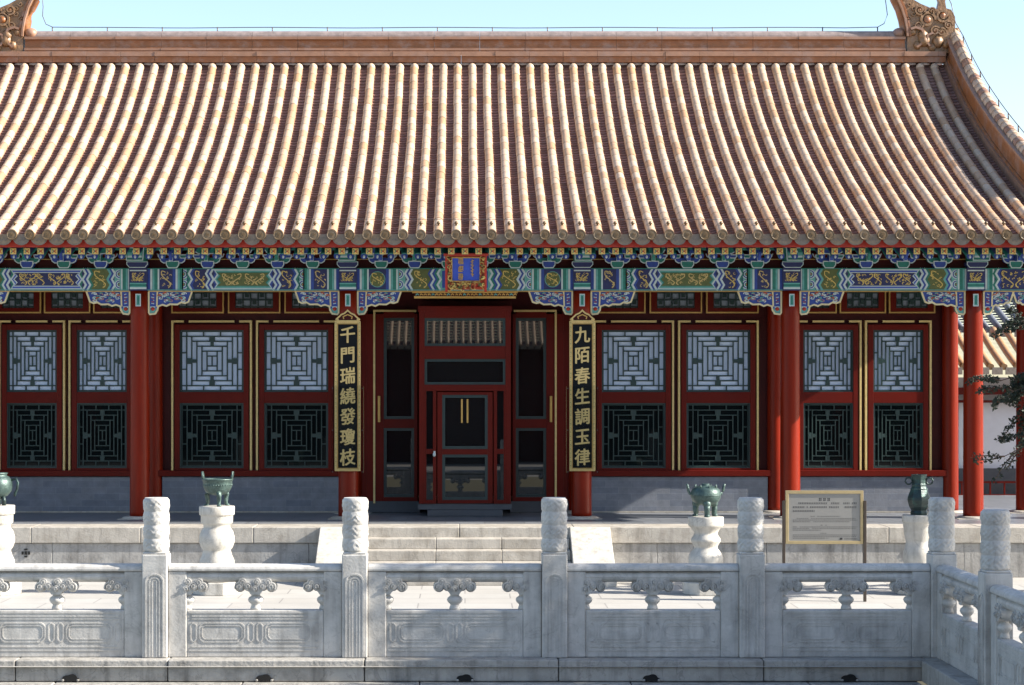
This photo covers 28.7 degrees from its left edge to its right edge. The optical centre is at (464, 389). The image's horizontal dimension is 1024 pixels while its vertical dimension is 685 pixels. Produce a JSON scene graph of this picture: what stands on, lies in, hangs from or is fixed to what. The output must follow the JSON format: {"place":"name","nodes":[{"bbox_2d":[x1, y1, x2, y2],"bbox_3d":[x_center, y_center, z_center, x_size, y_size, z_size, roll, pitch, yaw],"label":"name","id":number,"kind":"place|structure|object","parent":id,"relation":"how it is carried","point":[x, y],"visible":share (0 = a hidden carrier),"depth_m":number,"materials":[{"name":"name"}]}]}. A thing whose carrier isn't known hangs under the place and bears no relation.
{"place":"outdoors","nodes":[
{"label":"outdoors","id":0,"kind":"place"},
{"bbox_2d":[0,577,1023,666],"bbox_3d":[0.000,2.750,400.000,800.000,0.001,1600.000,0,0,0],"label":"ground","id":1,"kind":"structure","parent":0,"point":[296,595],"depth_m":26.13,"materials":[{"name":"grey stone"}]},
{"bbox_2d":[0,504,20,595],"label":"stone pedestal","id":2,"kind":"object","parent":1,"relation":"on","point":[7,535],"visible":0.67,"depth_m":26.86,"materials":[{"name":"stone"}]},
{"bbox_2d":[0,472,18,505],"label":"bronze jar","id":3,"kind":"object","parent":2,"relation":"on","point":[6,485],"visible":1,"depth_m":26.91,"materials":[{"name":"green metal"}]},
{"bbox_2d":[193,505,239,595],"bbox_3d":[-3.350,2.158,27.000,0.610,1.185,0.610,0,0,0],"label":"stone pedestal","id":4,"kind":"object","parent":1,"relation":"on","point":[216,539],"visible":0.73,"depth_m":26.81,"materials":[{"name":"stone"}]},
{"bbox_2d":[201,471,233,506],"bbox_3d":[-3.340,1.336,27.000,0.438,0.478,0.424,0,0,0],"label":"bronze tripod bowl","id":5,"kind":"object","parent":4,"relation":"on","point":[219,487],"visible":1,"depth_m":26.86,"materials":[{"name":"green metal"}]},
{"bbox_2d":[0,656,978,684],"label":"pool kerb","id":6,"kind":"structure","parent":1,"relation":"on","point":[933,671],"depth_m":19.90,"materials":[{"name":"stone"}]},
{"bbox_2d":[61,674,79,681],"bbox_3d":[-3.924,2.863,19.901,0.186,0.072,0.057,0,0,0],"label":"drain spout","id":7,"kind":"object","parent":6,"relation":"in","point":[71,677],"visible":1,"depth_m":19.88,"materials":[{"name":"stone"}]},
{"bbox_2d":[0,563,141,656],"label":"marble balustrade","id":8,"kind":"object","parent":6,"relation":"on","point":[57,630],"visible":1,"depth_m":20.13,"materials":[{"name":"white stone"}]},
{"bbox_2d":[142,497,170,657],"bbox_3d":[-3.117,1.889,20.200,0.271,1.603,0.271,0,0,0],"label":"balustrade post","id":9,"kind":"object","parent":6,"relation":"on","point":[156,558],"visible":1,"depth_m":20.07,"materials":[{"name":"stone"}]},
{"bbox_2d":[168,563,341,656],"bbox_3d":[-2.112,2.221,20.196,1.748,0.938,0.188,0,0,0],"label":"marble balustrade","id":10,"kind":"object","parent":6,"relation":"on","point":[255,630],"visible":1,"depth_m":20.13,"materials":[{"name":"white stone"}]},
{"bbox_2d":[255,674,273,681],"bbox_3d":[-1.997,2.863,19.901,0.186,0.072,0.057,0,0,0],"label":"drain spout","id":11,"kind":"object","parent":6,"relation":"in","point":[265,677],"visible":1,"depth_m":19.88,"materials":[{"name":"stone"}]},
{"bbox_2d":[342,497,368,657],"bbox_3d":[-1.108,1.889,20.200,0.271,1.603,0.271,0,0,0],"label":"balustrade post","id":12,"kind":"object","parent":6,"relation":"on","point":[355,542],"visible":1,"depth_m":20.07,"materials":[{"name":"stone"}]},
{"bbox_2d":[368,563,541,656],"bbox_3d":[-0.103,2.221,20.196,1.748,0.938,0.188,0,0,0],"label":"marble balustrade","id":13,"kind":"object","parent":6,"relation":"on","point":[454,630],"visible":1,"depth_m":20.13,"materials":[{"name":"white stone"}]},
{"bbox_2d":[456,674,473,681],"bbox_3d":[0.000,2.863,19.901,0.186,0.072,0.057,0,0,0],"label":"drain spout","id":14,"kind":"object","parent":6,"relation":"in","point":[465,677],"visible":1,"depth_m":19.88,"materials":[{"name":"stone"}]},
{"bbox_2d":[541,497,567,657],"bbox_3d":[0.901,1.889,20.200,0.271,1.603,0.271,0,0,0],"label":"balustrade post","id":15,"kind":"object","parent":6,"relation":"on","point":[554,517],"visible":1,"depth_m":20.07,"materials":[{"name":"stone"}]},
{"bbox_2d":[642,674,660,681],"bbox_3d":[1.854,2.863,19.901,0.186,0.072,0.057,0,0,0],"label":"drain spout","id":16,"kind":"object","parent":6,"relation":"in","point":[652,677],"visible":1,"depth_m":19.88,"materials":[{"name":"stone"}]},
{"bbox_2d":[567,563,738,656],"bbox_3d":[1.893,2.221,20.196,1.729,0.938,0.188,0,0,0],"label":"marble balustrade","id":17,"kind":"object","parent":6,"relation":"on","point":[652,630],"visible":1,"depth_m":20.13,"materials":[{"name":"white stone"}]},
{"bbox_2d":[736,497,764,657],"bbox_3d":[2.885,1.889,20.200,0.271,1.603,0.271,0,0,0],"label":"balustrade post","id":18,"kind":"object","parent":6,"relation":"on","point":[750,558],"visible":1,"depth_m":20.07,"materials":[{"name":"stone"}]},
{"bbox_2d":[765,563,930,656],"bbox_3d":[3.849,2.221,20.196,1.673,0.938,0.188,0,0,0],"label":"marble balustrade","id":19,"kind":"object","parent":6,"relation":"on","point":[846,630],"visible":1,"depth_m":20.13,"materials":[{"name":"white stone"}]},
{"bbox_2d":[840,674,858,681],"bbox_3d":[3.826,2.863,19.901,0.186,0.072,0.057,0,0,0],"label":"drain spout","id":20,"kind":"object","parent":6,"relation":"in","point":[850,677],"visible":1,"depth_m":19.88,"materials":[{"name":"stone"}]},
{"bbox_2d":[926,497,956,657],"bbox_3d":[4.813,1.889,20.199,0.271,1.603,0.270,0,0,0],"label":"balustrade post","id":21,"kind":"object","parent":6,"relation":"on","point":[941,531],"visible":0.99,"depth_m":20.08,"materials":[{"name":"stone"}]},
{"bbox_2d":[936,565,977,679],"bbox_3d":[4.809,2.221,19.175,0.188,0.938,1.795,0,0,0],"label":"marble balustrade","id":22,"kind":"object","parent":6,"relation":"on","point":[957,641],"visible":0.79,"depth_m":19.27,"materials":[{"name":"white stone"}]},
{"bbox_2d":[978,509,1012,684],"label":"balustrade post","id":23,"kind":"object","parent":6,"relation":"on","point":[995,535],"visible":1,"depth_m":18.04,"materials":[{"name":"stone"}]},
{"bbox_2d":[990,585,1023,684],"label":"marble balustrade","id":24,"kind":"object","parent":6,"relation":"on","point":[1007,650],"visible":1,"depth_m":17.61,"materials":[{"name":"white stone"}]},
{"bbox_2d":[682,515,723,595],"bbox_3d":[3.250,2.229,27.000,0.610,1.042,0.610,0,0,0],"label":"stone pedestal","id":25,"kind":"object","parent":1,"relation":"on","point":[705,540],"visible":0.66,"depth_m":26.83,"materials":[{"name":"stone"}]},
{"bbox_2d":[686,483,725,516],"bbox_3d":[3.250,1.490,27.000,0.416,0.454,0.416,0,0,45],"label":"bronze censer","id":26,"kind":"object","parent":25,"relation":"on","point":[706,495],"visible":1,"depth_m":26.87,"materials":[{"name":"green metal"}]},
{"bbox_2d":[782,490,866,601],"bbox_3d":[4.670,2.029,25.995,1.090,1.443,0.050,0,0,0],"label":"notice board","id":27,"kind":"object","parent":1,"relation":"on","point":[824,516],"visible":0.98,"depth_m":25.99,"materials":[{"name":"metal"}]},
{"bbox_2d":[895,514,928,594],"bbox_3d":[6.130,2.217,27.000,0.610,1.066,0.610,0,0,0],"label":"stone pedestal","id":28,"kind":"object","parent":1,"relation":"on","point":[915,528],"visible":0.47,"depth_m":26.83,"materials":[{"name":"stone"}]},
{"bbox_2d":[905,474,933,514],"bbox_3d":[6.130,1.411,27.000,0.312,0.545,0.312,0,0,-39],"label":"bronze vase","id":29,"kind":"object","parent":28,"relation":"on","point":[918,497],"visible":1,"depth_m":26.91,"materials":[{"name":"green metal"}]},
{"bbox_2d":[958,298,1015,494],"bbox_3d":[12.914,-0.270,42.065,8.227,6.040,7.131,0,0,0],"label":"side gallery","id":30,"kind":"object","parent":1,"relation":"on","point":[995,422],"visible":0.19,"depth_m":39.60,"materials":[{"name":"paint"}]},
{"bbox_2d":[964,305,1023,482],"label":"juniper tree","id":31,"kind":"object","parent":1,"relation":"on","point":[1014,392],"visible":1,"depth_m":27.27,"materials":[{"name":"green plant"}]},
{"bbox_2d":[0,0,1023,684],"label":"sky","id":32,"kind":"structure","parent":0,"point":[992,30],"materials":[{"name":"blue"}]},
{"bbox_2d":[10,495,1023,586],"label":"stone terrace","id":33,"kind":"structure","parent":0,"point":[421,536],"depth_m":29.34,"materials":[{"name":"stone"}]},
{"bbox_2d":[0,0,1023,519],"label":"palace hall","id":34,"kind":"structure","parent":33,"relation":"on","point":[774,264],"depth_m":32.85,"materials":[{"name":"tile"}]},
{"bbox_2d":[0,292,41,312],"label":"transom window","id":35,"kind":"structure","parent":34,"relation":"in","point":[17,302],"depth_m":32.91,"materials":[{"name":"red paint"}]},
{"bbox_2d":[0,320,65,469],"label":"window","id":36,"kind":"structure","parent":34,"relation":"in","point":[32,356],"depth_m":32.90,"materials":[{"name":"red paint"}]},
{"bbox_2d":[44,292,90,312],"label":"transom window","id":37,"kind":"structure","parent":34,"relation":"in","point":[54,302],"depth_m":32.90,"materials":[{"name":"red paint"}]},
{"bbox_2d":[68,320,129,469],"bbox_3d":[-5.968,0.087,32.900,1.092,2.459,0.120,0,0,0],"label":"window","id":38,"kind":"structure","parent":34,"relation":"in","point":[98,354],"depth_m":32.90,"materials":[{"name":"red paint"}]},
{"bbox_2d":[93,303,120,312],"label":"transom window","id":39,"kind":"structure","parent":34,"relation":"in","point":[97,308],"depth_m":32.89,"materials":[{"name":"red paint"}]},
{"bbox_2d":[171,292,223,312],"bbox_3d":[-4.397,-1.564,32.925,0.862,0.602,0.090,0,0,0],"label":"transom window","id":40,"kind":"structure","parent":34,"relation":"in","point":[200,302],"depth_m":32.90,"materials":[{"name":"red paint"}]},
{"bbox_2d":[171,320,252,469],"bbox_3d":[-4.162,0.087,32.900,1.322,2.459,0.120,0,0,0],"label":"window","id":41,"kind":"structure","parent":34,"relation":"in","point":[210,362],"depth_m":32.90,"materials":[{"name":"red paint"}]},
{"bbox_2d":[228,292,280,312],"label":"transom window","id":42,"kind":"structure","parent":34,"relation":"in","point":[238,302],"depth_m":32.90,"materials":[{"name":"red paint"}]},
{"bbox_2d":[256,320,335,469],"bbox_3d":[-2.772,0.087,32.900,1.322,2.459,0.120,0,0,0],"label":"window","id":43,"kind":"structure","parent":34,"relation":"in","point":[295,363],"depth_m":32.90,"materials":[{"name":"red paint"}]},
{"bbox_2d":[284,292,329,312],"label":"transom window","id":44,"kind":"structure","parent":34,"relation":"in","point":[291,305],"depth_m":32.89,"materials":[{"name":"red paint"}]},
{"bbox_2d":[331,310,363,472],"bbox_3d":[-1.830,0.019,31.188,0.498,2.550,0.144,0,0,0],"label":"couplet board","id":45,"kind":"object","parent":34,"relation":"attached to","point":[347,422],"visible":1,"depth_m":31.12,"materials":[{"name":"black paint"}]},
{"bbox_2d":[433,392,492,502],"bbox_3d":[-0.036,0.921,31.907,0.956,1.778,0.145,0,0,0],"label":"door","id":46,"kind":"structure","parent":34,"relation":"in","point":[464,419],"depth_m":31.95,"materials":[{"name":"red paint"}]},
{"bbox_2d":[444,253,487,291],"bbox_3d":[0.015,-1.774,30.173,0.673,0.586,0.115,0,13,0],"label":"name plaque","id":47,"kind":"object","parent":34,"relation":"attached to","point":[468,271],"visible":1,"depth_m":30.16,"materials":[{"name":"blue paint"}]},
{"bbox_2d":[28,0,1023,219],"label":"lightning conductor","id":48,"kind":"object","parent":34,"relation":"attached to","point":[547,30],"visible":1,"depth_m":36.59,"materials":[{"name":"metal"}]},
{"bbox_2d":[566,310,598,472],"bbox_3d":[1.830,0.019,31.188,0.498,2.550,0.144,0,0,0],"label":"couplet board","id":49,"kind":"object","parent":34,"relation":"attached to","point":[582,422],"visible":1,"depth_m":31.12,"materials":[{"name":"black paint"}]},
{"bbox_2d":[600,292,645,312],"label":"transom window","id":50,"kind":"structure","parent":34,"relation":"in","point":[638,305],"depth_m":32.89,"materials":[{"name":"red paint"}]},
{"bbox_2d":[594,320,673,469],"bbox_3d":[2.772,0.087,32.900,1.322,2.459,0.120,0,0,0],"label":"window","id":51,"kind":"structure","parent":34,"relation":"in","point":[634,363],"depth_m":32.90,"materials":[{"name":"red paint"}]},
{"bbox_2d":[649,292,701,312],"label":"transom window","id":52,"kind":"structure","parent":34,"relation":"in","point":[659,302],"depth_m":32.90,"materials":[{"name":"red paint"}]},
{"bbox_2d":[677,320,758,469],"bbox_3d":[4.162,0.087,32.900,1.322,2.459,0.120,0,0,0],"label":"window","id":53,"kind":"structure","parent":34,"relation":"in","point":[720,362],"depth_m":32.90,"materials":[{"name":"red paint"}]},
{"bbox_2d":[706,292,758,312],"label":"transom window","id":54,"kind":"structure","parent":34,"relation":"in","point":[716,302],"depth_m":32.90,"materials":[{"name":"red paint"}]},
{"bbox_2d":[809,303,836,312],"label":"transom window","id":55,"kind":"structure","parent":34,"relation":"in","point":[832,308],"depth_m":32.89,"materials":[{"name":"red paint"}]},
{"bbox_2d":[800,320,861,469],"bbox_3d":[5.968,0.087,32.900,1.092,2.459,0.120,0,0,0],"label":"window","id":56,"kind":"structure","parent":34,"relation":"in","point":[830,354],"depth_m":32.90,"materials":[{"name":"red paint"}]},
{"bbox_2d":[839,292,885,312],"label":"transom window","id":57,"kind":"structure","parent":34,"relation":"in","point":[851,302],"depth_m":32.90,"materials":[{"name":"red paint"}]},
{"bbox_2d":[864,320,931,469],"bbox_3d":[7.117,0.087,32.900,1.092,2.459,0.120,0,0,0],"label":"window","id":58,"kind":"structure","parent":34,"relation":"in","point":[897,357],"depth_m":32.90,"materials":[{"name":"red paint"}]},
{"bbox_2d":[888,292,934,312],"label":"transom window","id":59,"kind":"structure","parent":34,"relation":"in","point":[898,302],"depth_m":32.90,"materials":[{"name":"red paint"}]}
]}

